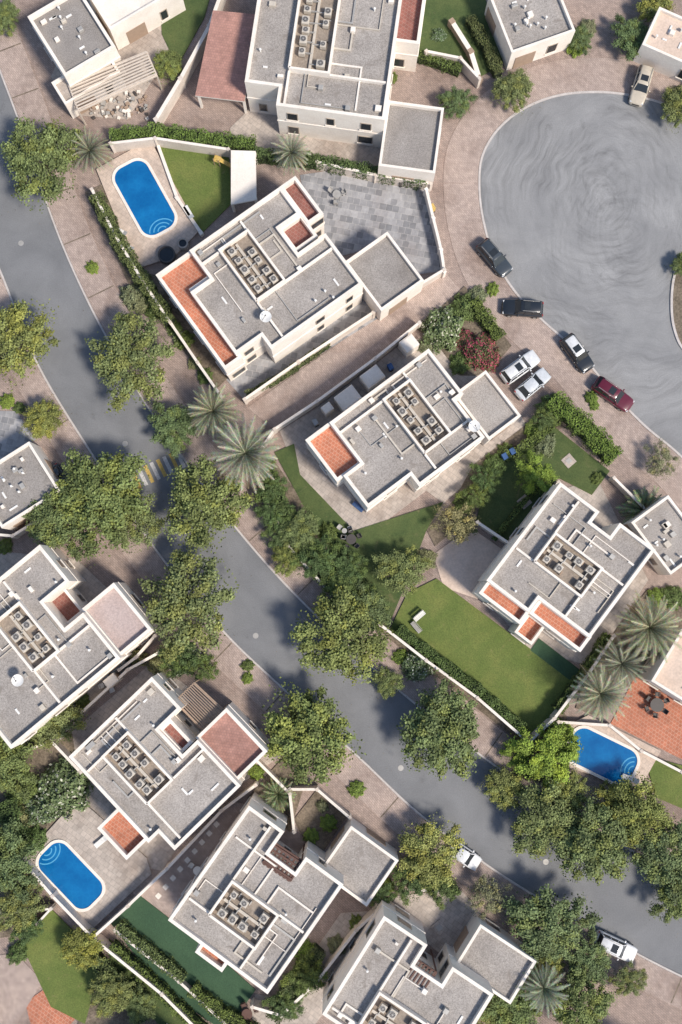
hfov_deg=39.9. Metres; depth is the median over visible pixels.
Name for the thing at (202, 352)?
garden bed
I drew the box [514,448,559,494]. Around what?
shade tree
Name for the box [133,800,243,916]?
patio
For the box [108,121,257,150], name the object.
hedge
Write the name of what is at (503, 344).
garden bed
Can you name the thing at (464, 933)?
windows and doors
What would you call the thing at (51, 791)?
flowering shrub
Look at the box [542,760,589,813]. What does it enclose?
shade tree
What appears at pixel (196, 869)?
table
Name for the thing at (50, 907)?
boundary wall
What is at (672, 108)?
shade tree
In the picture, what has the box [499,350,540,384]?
parked car
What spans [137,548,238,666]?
shade tree
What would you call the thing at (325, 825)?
shrub
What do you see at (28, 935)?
garden tree
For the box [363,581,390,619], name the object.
garden tree
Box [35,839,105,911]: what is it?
swimming pool
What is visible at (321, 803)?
shrub
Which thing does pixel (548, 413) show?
garden tree
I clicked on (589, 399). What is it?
kerbside shrub
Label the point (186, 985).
boundary wall
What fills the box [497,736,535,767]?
shade tree
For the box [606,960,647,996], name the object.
shade tree
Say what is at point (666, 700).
chair
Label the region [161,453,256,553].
shade tree
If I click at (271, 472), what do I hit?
garden tree
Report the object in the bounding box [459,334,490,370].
bougainvillea
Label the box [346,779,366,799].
kerbside shrub
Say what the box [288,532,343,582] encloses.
garden tree
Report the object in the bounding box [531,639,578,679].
lawn
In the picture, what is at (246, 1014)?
table
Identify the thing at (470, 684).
hedge
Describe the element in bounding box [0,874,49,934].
shade tree
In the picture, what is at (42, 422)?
shade tree
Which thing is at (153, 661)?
shrub
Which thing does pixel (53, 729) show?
shade tree
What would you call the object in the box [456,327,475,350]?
bougainvillea
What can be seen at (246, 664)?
shrub
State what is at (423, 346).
shrub
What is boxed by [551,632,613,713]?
hedge
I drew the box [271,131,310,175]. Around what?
date palm
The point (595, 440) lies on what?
hedge
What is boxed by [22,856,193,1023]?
boundary wall
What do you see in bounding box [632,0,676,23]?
shade tree
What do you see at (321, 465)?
windows and doors
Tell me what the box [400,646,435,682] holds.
flowering shrub
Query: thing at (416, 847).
shade tree
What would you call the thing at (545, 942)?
shade tree
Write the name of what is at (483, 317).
hedge
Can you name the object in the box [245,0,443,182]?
villa
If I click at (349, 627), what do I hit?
shade tree
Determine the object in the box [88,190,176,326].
hedge
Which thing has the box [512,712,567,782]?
garden bed
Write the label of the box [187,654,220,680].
garden tree
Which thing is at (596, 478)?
shrub
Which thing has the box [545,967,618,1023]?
shade tree
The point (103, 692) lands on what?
boundary wall
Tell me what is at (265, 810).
windows and doors
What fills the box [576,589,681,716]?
garden bed
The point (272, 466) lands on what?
shrub
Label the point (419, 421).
villa
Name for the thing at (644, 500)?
cycad
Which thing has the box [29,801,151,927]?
pool deck
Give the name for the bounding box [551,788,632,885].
shade tree
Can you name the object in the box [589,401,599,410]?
kerbside shrub
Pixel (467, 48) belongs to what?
boundary wall
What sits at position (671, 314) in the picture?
kerb
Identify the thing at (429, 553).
shrub
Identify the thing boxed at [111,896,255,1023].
lawn
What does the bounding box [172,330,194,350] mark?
shrub
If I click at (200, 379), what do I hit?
shrub
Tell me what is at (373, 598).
shade tree
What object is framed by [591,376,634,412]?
parked car
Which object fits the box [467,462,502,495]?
garden tree
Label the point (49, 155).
shade tree
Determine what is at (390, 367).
wheelie bin
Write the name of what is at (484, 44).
hedge
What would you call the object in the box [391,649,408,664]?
shrub
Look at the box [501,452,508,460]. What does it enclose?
wheelie bin
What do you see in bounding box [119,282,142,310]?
shrub
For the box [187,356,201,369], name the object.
shrub
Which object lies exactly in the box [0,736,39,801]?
shade tree
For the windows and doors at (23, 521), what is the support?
attached to the building at (38, 477)
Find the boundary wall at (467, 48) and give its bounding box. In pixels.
[447,17,482,84]
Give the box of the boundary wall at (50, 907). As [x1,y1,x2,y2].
[0,903,56,939]
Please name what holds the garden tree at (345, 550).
on the lawn at (407, 530)
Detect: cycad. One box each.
[172,331,183,342]
[258,777,296,812]
[616,486,661,524]
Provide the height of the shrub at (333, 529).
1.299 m
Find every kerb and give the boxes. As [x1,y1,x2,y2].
[0,69,681,976]
[478,91,681,457]
[670,272,681,348]
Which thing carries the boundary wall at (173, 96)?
on the pavement
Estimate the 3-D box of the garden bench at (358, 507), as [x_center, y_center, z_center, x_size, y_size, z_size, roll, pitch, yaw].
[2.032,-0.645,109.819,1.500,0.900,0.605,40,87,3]
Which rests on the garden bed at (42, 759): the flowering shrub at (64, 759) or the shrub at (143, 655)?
the flowering shrub at (64, 759)
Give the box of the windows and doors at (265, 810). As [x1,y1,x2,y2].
[176,797,385,906]
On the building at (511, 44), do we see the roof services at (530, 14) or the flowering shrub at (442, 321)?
the roof services at (530, 14)
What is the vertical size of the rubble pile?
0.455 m
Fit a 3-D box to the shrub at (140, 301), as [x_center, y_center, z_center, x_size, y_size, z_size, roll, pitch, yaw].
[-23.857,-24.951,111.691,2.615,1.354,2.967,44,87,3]
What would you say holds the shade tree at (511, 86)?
on the pavement
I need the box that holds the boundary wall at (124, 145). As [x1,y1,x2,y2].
[108,136,230,158]
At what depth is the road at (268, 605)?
109.32 m
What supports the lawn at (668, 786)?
on the pavement
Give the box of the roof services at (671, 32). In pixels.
[655,25,681,48]
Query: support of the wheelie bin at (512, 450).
on the garden bed at (437, 536)
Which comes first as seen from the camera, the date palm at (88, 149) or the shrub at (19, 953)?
the shrub at (19, 953)
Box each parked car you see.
[449,840,481,870]
[475,238,512,277]
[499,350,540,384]
[501,297,543,318]
[514,367,550,401]
[559,333,594,373]
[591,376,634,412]
[592,929,637,962]
[628,64,653,106]
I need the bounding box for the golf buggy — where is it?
[52,463,66,479]
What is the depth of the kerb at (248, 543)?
109.73 m
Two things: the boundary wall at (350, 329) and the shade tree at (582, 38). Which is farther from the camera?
the shade tree at (582, 38)
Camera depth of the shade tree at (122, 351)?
107.22 m
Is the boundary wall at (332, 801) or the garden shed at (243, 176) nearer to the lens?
the boundary wall at (332, 801)
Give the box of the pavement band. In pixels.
[0,43,681,1002]
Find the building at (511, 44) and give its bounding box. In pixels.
[484,0,574,69]
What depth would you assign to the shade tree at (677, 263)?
111.18 m
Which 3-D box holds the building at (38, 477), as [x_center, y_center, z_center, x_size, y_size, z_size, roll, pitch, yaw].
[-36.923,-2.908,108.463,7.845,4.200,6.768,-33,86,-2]
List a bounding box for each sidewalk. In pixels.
[0,0,681,1009]
[443,58,681,510]
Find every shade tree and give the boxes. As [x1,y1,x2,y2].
[0,0,20,36]
[0,113,83,213]
[0,298,59,391]
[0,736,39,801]
[0,817,40,906]
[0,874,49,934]
[19,395,65,440]
[21,474,96,564]
[27,700,90,752]
[53,446,150,564]
[56,925,106,972]
[85,309,177,415]
[85,971,138,1018]
[96,491,165,553]
[125,982,157,1023]
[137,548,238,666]
[146,400,204,458]
[151,49,182,87]
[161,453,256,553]
[261,677,366,786]
[270,544,305,576]
[278,503,320,550]
[285,696,327,748]
[288,581,392,685]
[342,580,390,635]
[371,544,432,597]
[371,667,404,699]
[396,667,480,780]
[396,812,466,894]
[428,503,481,546]
[437,84,477,118]
[465,874,512,921]
[476,763,525,811]
[476,995,511,1023]
[479,978,542,1023]
[489,67,534,113]
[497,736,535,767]
[500,883,602,963]
[503,722,583,787]
[509,778,578,861]
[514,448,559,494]
[529,952,565,982]
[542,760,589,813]
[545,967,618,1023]
[551,725,580,766]
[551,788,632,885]
[563,926,612,984]
[567,23,594,55]
[585,778,640,823]
[604,771,675,849]
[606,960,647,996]
[609,12,648,61]
[629,818,681,904]
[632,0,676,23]
[643,437,679,481]
[646,880,681,925]
[660,86,681,133]
[669,251,681,275]
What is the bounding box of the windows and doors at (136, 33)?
[40,8,169,113]
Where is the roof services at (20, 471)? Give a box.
[0,457,25,510]
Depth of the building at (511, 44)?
111.65 m
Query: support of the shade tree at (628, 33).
on the pavement
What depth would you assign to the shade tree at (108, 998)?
103.86 m
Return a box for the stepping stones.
[155,453,576,935]
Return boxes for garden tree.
[8,907,46,945]
[155,641,210,679]
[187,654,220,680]
[247,458,273,477]
[253,468,289,504]
[253,491,295,531]
[259,983,306,1020]
[260,524,288,549]
[278,950,331,996]
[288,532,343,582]
[316,571,369,606]
[327,563,367,587]
[333,542,370,574]
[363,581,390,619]
[369,882,398,910]
[375,620,387,633]
[390,854,426,907]
[423,864,453,911]
[453,516,478,534]
[454,482,489,510]
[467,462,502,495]
[526,401,558,431]
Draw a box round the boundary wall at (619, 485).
[608,476,644,508]
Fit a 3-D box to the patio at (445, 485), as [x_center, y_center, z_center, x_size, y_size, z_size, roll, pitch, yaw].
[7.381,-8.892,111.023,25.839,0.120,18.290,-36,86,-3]
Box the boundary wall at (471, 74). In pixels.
[424,49,481,88]
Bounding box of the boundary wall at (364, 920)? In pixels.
[250,906,374,1017]
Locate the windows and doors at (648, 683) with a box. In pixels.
[643,681,681,704]
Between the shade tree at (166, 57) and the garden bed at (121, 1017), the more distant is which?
the shade tree at (166, 57)
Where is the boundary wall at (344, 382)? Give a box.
[272,320,421,433]
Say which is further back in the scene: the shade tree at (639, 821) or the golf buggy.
the golf buggy
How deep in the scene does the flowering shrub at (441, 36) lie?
114.44 m
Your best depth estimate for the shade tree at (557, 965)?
104.05 m
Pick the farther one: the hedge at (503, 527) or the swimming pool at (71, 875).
the hedge at (503, 527)
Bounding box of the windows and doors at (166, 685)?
[163,678,257,729]
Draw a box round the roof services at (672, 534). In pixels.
[643,519,681,566]
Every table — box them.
[193,866,200,874]
[242,1009,251,1019]
[333,190,340,198]
[346,534,355,543]
[650,698,663,711]
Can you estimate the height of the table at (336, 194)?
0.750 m
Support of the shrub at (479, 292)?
on the garden bed at (503, 344)
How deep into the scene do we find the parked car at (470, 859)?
106.28 m
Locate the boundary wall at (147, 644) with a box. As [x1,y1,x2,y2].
[117,633,159,671]
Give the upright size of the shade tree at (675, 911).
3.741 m
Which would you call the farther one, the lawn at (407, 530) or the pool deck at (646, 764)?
the lawn at (407, 530)
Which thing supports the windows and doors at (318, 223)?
in the villa at (276, 275)
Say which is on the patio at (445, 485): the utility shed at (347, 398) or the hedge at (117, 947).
the utility shed at (347, 398)
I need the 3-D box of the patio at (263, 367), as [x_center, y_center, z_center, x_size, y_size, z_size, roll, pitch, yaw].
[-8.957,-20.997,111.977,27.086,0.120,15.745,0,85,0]
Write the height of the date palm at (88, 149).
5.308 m
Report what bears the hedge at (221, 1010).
on the lawn at (230, 986)
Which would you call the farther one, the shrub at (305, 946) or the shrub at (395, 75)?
the shrub at (395, 75)
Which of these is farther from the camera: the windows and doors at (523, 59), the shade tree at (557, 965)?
the windows and doors at (523, 59)
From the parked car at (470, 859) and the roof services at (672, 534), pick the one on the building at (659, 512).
the roof services at (672, 534)
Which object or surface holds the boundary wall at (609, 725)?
on the pavement
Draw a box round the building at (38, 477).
[0,442,59,530]
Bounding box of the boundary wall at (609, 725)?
[555,719,681,773]
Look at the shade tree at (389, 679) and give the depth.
107.26 m
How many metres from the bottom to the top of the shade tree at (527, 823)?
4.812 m
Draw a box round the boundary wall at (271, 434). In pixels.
[257,430,375,621]
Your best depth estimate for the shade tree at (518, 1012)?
102.94 m
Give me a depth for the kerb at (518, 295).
113.44 m
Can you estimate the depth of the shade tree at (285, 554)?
107.97 m
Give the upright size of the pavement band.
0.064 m
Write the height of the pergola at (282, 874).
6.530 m
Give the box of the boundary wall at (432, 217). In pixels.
[423,187,446,277]
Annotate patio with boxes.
[0,411,35,458]
[0,552,154,731]
[0,954,39,1023]
[27,990,74,1023]
[51,0,168,119]
[70,663,279,869]
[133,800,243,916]
[155,274,377,397]
[230,109,380,166]
[251,911,368,1023]
[280,339,525,530]
[300,171,440,273]
[393,889,480,951]
[434,529,500,598]
[500,485,647,663]
[611,677,681,758]
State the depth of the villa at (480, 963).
100.18 m
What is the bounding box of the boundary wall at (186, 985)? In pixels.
[113,925,229,1023]
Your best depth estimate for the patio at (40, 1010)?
105.81 m
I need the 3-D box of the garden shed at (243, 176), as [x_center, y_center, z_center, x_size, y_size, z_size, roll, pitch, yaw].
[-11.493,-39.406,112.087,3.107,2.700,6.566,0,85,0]
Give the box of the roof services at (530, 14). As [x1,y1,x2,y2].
[511,0,547,31]
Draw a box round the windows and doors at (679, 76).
[675,69,681,79]
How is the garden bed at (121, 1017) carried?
on the pavement
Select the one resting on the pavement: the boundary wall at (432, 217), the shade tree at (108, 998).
the boundary wall at (432, 217)
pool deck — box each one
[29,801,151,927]
[96,147,197,266]
[562,715,660,786]
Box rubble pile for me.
[89,90,149,120]
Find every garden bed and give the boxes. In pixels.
[0,734,77,937]
[78,973,157,1023]
[85,185,227,387]
[247,759,309,831]
[256,463,390,629]
[295,791,345,850]
[388,636,521,739]
[417,286,511,375]
[427,413,563,545]
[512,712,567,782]
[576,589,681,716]
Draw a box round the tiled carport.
[195,10,254,112]
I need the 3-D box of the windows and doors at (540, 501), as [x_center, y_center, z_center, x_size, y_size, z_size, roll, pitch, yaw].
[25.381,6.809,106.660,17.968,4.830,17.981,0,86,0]
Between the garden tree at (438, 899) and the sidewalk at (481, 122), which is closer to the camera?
the garden tree at (438, 899)
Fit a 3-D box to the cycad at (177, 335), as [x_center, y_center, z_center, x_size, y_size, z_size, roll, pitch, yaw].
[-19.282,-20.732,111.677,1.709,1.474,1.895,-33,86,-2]
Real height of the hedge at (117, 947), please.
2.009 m
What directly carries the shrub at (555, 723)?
on the garden bed at (562, 716)
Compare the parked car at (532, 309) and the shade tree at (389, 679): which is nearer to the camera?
the shade tree at (389, 679)
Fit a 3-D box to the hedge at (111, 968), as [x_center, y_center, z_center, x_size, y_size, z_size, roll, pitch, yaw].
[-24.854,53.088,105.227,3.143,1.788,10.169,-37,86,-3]
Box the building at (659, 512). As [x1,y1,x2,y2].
[623,495,681,574]
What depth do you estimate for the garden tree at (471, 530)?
108.90 m
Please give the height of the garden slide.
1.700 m
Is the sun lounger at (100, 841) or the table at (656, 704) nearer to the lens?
the sun lounger at (100, 841)
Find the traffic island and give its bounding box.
[673,274,681,343]
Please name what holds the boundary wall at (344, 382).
on the pavement
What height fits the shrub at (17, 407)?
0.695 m
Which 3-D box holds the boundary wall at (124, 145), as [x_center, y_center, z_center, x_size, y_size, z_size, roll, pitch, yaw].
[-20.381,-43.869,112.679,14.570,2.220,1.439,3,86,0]
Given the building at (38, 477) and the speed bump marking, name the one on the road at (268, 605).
the speed bump marking
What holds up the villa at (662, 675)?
on the pavement
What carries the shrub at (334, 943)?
on the patio at (313, 1004)
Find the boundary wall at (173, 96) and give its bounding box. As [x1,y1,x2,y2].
[153,0,225,126]
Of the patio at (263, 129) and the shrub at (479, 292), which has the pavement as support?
the patio at (263, 129)
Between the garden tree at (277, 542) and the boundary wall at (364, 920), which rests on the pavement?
the boundary wall at (364, 920)
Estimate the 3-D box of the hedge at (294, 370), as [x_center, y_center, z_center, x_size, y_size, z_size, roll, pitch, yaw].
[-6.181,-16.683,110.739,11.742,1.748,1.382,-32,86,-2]
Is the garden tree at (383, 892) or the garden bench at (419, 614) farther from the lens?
the garden bench at (419, 614)
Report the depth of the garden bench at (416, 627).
108.70 m
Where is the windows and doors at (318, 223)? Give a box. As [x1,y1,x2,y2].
[168,217,406,379]
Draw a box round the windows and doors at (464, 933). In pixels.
[326,904,500,1000]
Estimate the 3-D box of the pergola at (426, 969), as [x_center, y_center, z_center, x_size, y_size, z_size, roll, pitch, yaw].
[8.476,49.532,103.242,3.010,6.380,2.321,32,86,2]
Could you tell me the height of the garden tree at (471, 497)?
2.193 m
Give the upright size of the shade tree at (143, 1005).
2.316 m
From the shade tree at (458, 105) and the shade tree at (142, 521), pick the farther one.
the shade tree at (458, 105)
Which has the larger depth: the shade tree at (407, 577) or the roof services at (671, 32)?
the roof services at (671, 32)
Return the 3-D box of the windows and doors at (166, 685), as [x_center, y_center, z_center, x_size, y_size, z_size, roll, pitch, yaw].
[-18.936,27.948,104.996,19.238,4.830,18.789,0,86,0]
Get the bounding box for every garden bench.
[352,500,363,511]
[410,620,422,632]
[413,610,425,621]
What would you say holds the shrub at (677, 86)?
on the sidewalk at (481, 122)
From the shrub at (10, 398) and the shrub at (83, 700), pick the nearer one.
the shrub at (83, 700)
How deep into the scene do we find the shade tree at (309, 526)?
107.89 m
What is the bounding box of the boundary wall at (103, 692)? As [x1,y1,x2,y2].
[60,650,159,739]
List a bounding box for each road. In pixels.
[0,75,681,974]
[480,93,681,454]
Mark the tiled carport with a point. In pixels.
(222, 75)
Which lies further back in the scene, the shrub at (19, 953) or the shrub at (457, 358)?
the shrub at (457, 358)
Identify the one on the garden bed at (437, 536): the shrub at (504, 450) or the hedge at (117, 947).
the shrub at (504, 450)
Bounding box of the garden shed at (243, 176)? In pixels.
[231,150,257,211]
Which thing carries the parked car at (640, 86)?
on the sidewalk at (481, 122)
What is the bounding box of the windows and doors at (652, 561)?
[624,504,657,566]
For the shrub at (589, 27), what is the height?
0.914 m
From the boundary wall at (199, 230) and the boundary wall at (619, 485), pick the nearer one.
the boundary wall at (619, 485)
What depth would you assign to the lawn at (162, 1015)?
105.77 m
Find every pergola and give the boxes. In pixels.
[68,51,162,125]
[178,679,228,730]
[262,843,304,881]
[408,949,436,987]
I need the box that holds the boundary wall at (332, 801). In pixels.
[288,784,351,819]
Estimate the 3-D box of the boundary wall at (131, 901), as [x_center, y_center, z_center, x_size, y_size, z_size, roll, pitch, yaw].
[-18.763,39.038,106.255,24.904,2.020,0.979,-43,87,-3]
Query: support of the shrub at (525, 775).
on the garden bed at (562, 716)
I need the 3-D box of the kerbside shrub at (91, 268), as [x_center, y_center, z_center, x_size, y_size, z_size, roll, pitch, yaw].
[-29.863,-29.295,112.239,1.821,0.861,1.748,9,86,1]
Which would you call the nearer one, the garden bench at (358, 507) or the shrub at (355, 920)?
the shrub at (355, 920)
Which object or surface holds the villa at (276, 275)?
on the pavement
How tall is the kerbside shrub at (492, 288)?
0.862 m
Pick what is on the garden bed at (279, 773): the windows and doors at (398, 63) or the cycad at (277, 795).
the cycad at (277, 795)
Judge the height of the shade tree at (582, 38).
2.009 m
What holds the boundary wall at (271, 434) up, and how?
on the pavement
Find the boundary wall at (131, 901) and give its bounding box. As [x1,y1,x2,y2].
[93,780,258,938]
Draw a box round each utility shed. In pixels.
[103,671,122,688]
[321,402,333,416]
[334,384,361,412]
[359,365,384,392]
[398,334,418,357]
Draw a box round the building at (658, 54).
[633,7,681,82]
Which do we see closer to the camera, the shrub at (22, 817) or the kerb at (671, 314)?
the shrub at (22, 817)
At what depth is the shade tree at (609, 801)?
105.40 m
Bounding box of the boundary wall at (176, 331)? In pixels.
[90,187,224,400]
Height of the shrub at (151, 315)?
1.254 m
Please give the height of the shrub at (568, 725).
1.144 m
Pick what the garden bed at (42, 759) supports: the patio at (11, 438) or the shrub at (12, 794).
the shrub at (12, 794)
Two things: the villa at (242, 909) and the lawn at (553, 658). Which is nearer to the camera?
the villa at (242, 909)
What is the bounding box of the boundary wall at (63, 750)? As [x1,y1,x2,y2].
[24,739,82,773]
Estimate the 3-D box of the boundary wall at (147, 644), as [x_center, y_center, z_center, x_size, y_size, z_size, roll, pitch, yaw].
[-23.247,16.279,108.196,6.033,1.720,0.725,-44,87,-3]
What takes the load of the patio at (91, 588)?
on the pavement
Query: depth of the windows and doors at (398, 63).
111.64 m
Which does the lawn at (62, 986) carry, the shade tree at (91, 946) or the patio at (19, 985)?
the shade tree at (91, 946)
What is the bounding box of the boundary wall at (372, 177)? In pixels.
[315,160,432,191]
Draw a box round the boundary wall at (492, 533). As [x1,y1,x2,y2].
[475,480,559,543]
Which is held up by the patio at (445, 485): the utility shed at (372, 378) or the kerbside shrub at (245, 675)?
the utility shed at (372, 378)
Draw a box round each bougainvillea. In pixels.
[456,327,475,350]
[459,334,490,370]
[479,331,496,348]
[480,347,501,372]
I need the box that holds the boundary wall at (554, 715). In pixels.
[379,624,615,742]
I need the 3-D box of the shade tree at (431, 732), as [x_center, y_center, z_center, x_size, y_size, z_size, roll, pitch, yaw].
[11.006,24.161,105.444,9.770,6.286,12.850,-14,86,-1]
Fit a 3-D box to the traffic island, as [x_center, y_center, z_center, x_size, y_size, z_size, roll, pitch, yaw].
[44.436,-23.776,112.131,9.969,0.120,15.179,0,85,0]
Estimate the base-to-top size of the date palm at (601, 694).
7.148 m
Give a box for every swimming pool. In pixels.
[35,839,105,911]
[112,158,177,237]
[567,725,639,784]
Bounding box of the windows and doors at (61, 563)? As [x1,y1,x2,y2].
[24,559,148,739]
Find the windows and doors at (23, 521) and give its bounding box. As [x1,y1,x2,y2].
[13,459,58,527]
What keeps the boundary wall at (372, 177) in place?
on the pavement
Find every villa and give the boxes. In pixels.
[0,545,157,748]
[27,0,185,118]
[69,672,269,859]
[156,176,423,380]
[168,792,398,993]
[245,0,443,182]
[305,349,520,511]
[322,898,536,1023]
[471,482,654,651]
[638,627,681,704]
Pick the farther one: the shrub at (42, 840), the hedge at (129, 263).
the hedge at (129, 263)
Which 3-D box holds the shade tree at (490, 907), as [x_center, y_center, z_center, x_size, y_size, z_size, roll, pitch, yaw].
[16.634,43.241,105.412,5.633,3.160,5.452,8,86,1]
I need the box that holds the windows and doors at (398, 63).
[259,58,441,179]
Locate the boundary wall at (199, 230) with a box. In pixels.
[156,145,203,236]
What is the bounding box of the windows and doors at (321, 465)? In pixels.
[319,425,509,499]
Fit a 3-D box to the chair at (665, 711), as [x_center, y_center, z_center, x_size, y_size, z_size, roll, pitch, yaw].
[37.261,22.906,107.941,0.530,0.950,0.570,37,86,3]
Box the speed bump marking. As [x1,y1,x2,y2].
[117,453,185,488]
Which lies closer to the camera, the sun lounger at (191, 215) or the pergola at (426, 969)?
the pergola at (426, 969)
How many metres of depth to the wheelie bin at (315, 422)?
110.00 m
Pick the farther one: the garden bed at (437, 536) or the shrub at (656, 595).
the garden bed at (437, 536)
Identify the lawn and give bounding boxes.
[18,910,98,1023]
[109,939,185,1023]
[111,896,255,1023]
[161,0,208,61]
[161,147,230,231]
[275,444,442,626]
[388,579,570,739]
[419,0,502,75]
[476,428,608,539]
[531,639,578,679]
[649,760,681,807]
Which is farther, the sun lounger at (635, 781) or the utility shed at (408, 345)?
the utility shed at (408, 345)
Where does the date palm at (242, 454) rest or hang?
on the pavement
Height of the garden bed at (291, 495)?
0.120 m
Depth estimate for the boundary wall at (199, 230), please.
112.71 m
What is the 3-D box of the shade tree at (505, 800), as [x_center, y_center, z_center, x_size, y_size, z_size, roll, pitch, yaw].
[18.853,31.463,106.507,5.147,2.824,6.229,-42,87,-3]
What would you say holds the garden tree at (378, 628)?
on the garden bed at (291, 495)
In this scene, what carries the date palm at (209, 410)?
on the pavement
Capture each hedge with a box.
[0,796,34,882]
[84,950,149,1023]
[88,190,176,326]
[107,939,211,1023]
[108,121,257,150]
[113,919,187,983]
[187,980,260,1023]
[244,340,330,397]
[255,146,426,190]
[260,475,388,624]
[265,942,325,1023]
[394,624,526,732]
[417,50,462,77]
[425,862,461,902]
[464,14,503,78]
[469,295,506,343]
[491,486,540,540]
[513,416,563,457]
[545,391,623,465]
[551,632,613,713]
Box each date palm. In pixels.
[68,125,113,173]
[187,383,241,438]
[206,413,281,492]
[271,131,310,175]
[518,961,570,1017]
[566,664,632,722]
[593,636,649,690]
[615,590,681,665]
[640,636,668,664]
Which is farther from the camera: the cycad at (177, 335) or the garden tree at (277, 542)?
the cycad at (177, 335)
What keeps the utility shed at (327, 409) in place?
on the patio at (445, 485)
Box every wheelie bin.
[312,418,318,426]
[387,363,393,371]
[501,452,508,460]
[509,447,515,455]
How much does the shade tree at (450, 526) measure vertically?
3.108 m
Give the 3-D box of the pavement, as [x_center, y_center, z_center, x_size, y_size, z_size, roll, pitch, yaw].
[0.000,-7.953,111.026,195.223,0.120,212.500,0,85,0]
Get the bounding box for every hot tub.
[158,246,175,264]
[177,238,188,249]
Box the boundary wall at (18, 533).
[0,521,38,538]
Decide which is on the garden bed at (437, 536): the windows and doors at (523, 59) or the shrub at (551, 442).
the shrub at (551, 442)
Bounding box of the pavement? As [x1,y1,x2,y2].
[0,0,681,1023]
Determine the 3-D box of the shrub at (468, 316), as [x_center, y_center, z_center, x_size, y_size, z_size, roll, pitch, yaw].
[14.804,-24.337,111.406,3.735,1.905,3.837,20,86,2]
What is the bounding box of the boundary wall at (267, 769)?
[257,759,296,834]
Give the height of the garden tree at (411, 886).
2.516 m
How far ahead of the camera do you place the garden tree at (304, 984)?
104.17 m
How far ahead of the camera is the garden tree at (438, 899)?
105.15 m
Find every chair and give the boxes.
[662,698,669,703]
[662,708,668,714]
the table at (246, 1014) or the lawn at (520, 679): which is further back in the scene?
the lawn at (520, 679)
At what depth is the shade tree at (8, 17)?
113.14 m
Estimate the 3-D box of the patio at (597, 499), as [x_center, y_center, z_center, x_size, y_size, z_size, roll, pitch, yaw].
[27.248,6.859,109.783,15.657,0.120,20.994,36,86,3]
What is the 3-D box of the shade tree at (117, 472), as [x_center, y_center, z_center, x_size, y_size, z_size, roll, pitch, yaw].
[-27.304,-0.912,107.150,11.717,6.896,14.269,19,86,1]
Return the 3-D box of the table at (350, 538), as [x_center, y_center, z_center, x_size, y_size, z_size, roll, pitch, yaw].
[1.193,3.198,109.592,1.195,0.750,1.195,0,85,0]
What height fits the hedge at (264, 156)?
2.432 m
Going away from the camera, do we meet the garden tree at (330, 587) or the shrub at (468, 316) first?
the garden tree at (330, 587)
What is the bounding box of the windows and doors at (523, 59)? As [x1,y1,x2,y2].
[485,7,557,68]
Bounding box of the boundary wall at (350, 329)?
[243,267,445,403]
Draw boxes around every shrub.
[0,392,14,409]
[0,538,12,554]
[0,800,30,827]
[3,771,39,806]
[5,941,27,965]
[12,401,26,413]
[23,792,63,825]
[26,823,48,856]
[32,758,93,821]
[53,750,87,786]
[73,693,89,707]
[85,260,98,274]
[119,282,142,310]
[125,648,149,666]
[129,295,150,315]
[137,292,151,307]
[144,303,159,318]
[145,655,167,675]
[166,320,182,335]
[167,648,200,678]
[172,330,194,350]
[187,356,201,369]
[197,367,212,384]
[239,659,254,671]
[241,671,253,684]
[247,764,264,780]
[264,457,276,471]
[294,938,315,964]
[302,827,318,843]
[316,798,328,813]
[317,521,337,544]
[320,814,337,831]
[327,934,347,956]
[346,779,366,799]
[349,913,361,933]
[381,877,393,895]
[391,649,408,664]
[392,71,397,83]
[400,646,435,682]
[415,548,437,569]
[418,304,463,354]
[418,338,433,352]
[430,28,446,41]
[449,292,478,322]
[449,351,472,375]
[452,494,475,515]
[468,285,488,302]
[482,452,507,476]
[485,281,499,296]
[497,442,516,461]
[513,756,540,780]
[524,422,541,442]
[533,393,560,418]
[534,433,556,457]
[545,714,563,731]
[552,724,571,741]
[566,40,587,57]
[580,18,596,34]
[584,391,597,403]
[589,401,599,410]
[590,472,602,484]
[646,587,664,607]
[659,585,681,610]
[669,85,681,99]
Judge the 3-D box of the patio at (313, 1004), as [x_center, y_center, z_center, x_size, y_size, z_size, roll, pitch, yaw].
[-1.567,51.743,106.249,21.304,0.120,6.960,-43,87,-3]
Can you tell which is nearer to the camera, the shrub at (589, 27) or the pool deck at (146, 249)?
the pool deck at (146, 249)
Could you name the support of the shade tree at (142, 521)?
on the pavement
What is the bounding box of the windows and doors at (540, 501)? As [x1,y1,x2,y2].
[483,495,577,651]
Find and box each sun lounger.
[93,836,106,847]
[184,205,193,218]
[621,773,639,783]
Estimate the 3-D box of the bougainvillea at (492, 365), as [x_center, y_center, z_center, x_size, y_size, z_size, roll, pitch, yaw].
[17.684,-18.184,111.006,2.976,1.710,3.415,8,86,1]
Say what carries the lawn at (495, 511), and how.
on the pavement
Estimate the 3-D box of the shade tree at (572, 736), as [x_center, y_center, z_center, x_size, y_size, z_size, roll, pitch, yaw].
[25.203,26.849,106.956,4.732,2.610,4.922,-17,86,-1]
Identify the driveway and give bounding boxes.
[248,274,459,427]
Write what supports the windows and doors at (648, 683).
in the villa at (662, 675)
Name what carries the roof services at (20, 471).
on the building at (38, 477)
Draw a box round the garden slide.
[213,153,230,167]
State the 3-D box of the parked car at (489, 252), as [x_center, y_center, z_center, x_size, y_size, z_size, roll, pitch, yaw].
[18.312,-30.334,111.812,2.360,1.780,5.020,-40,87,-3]

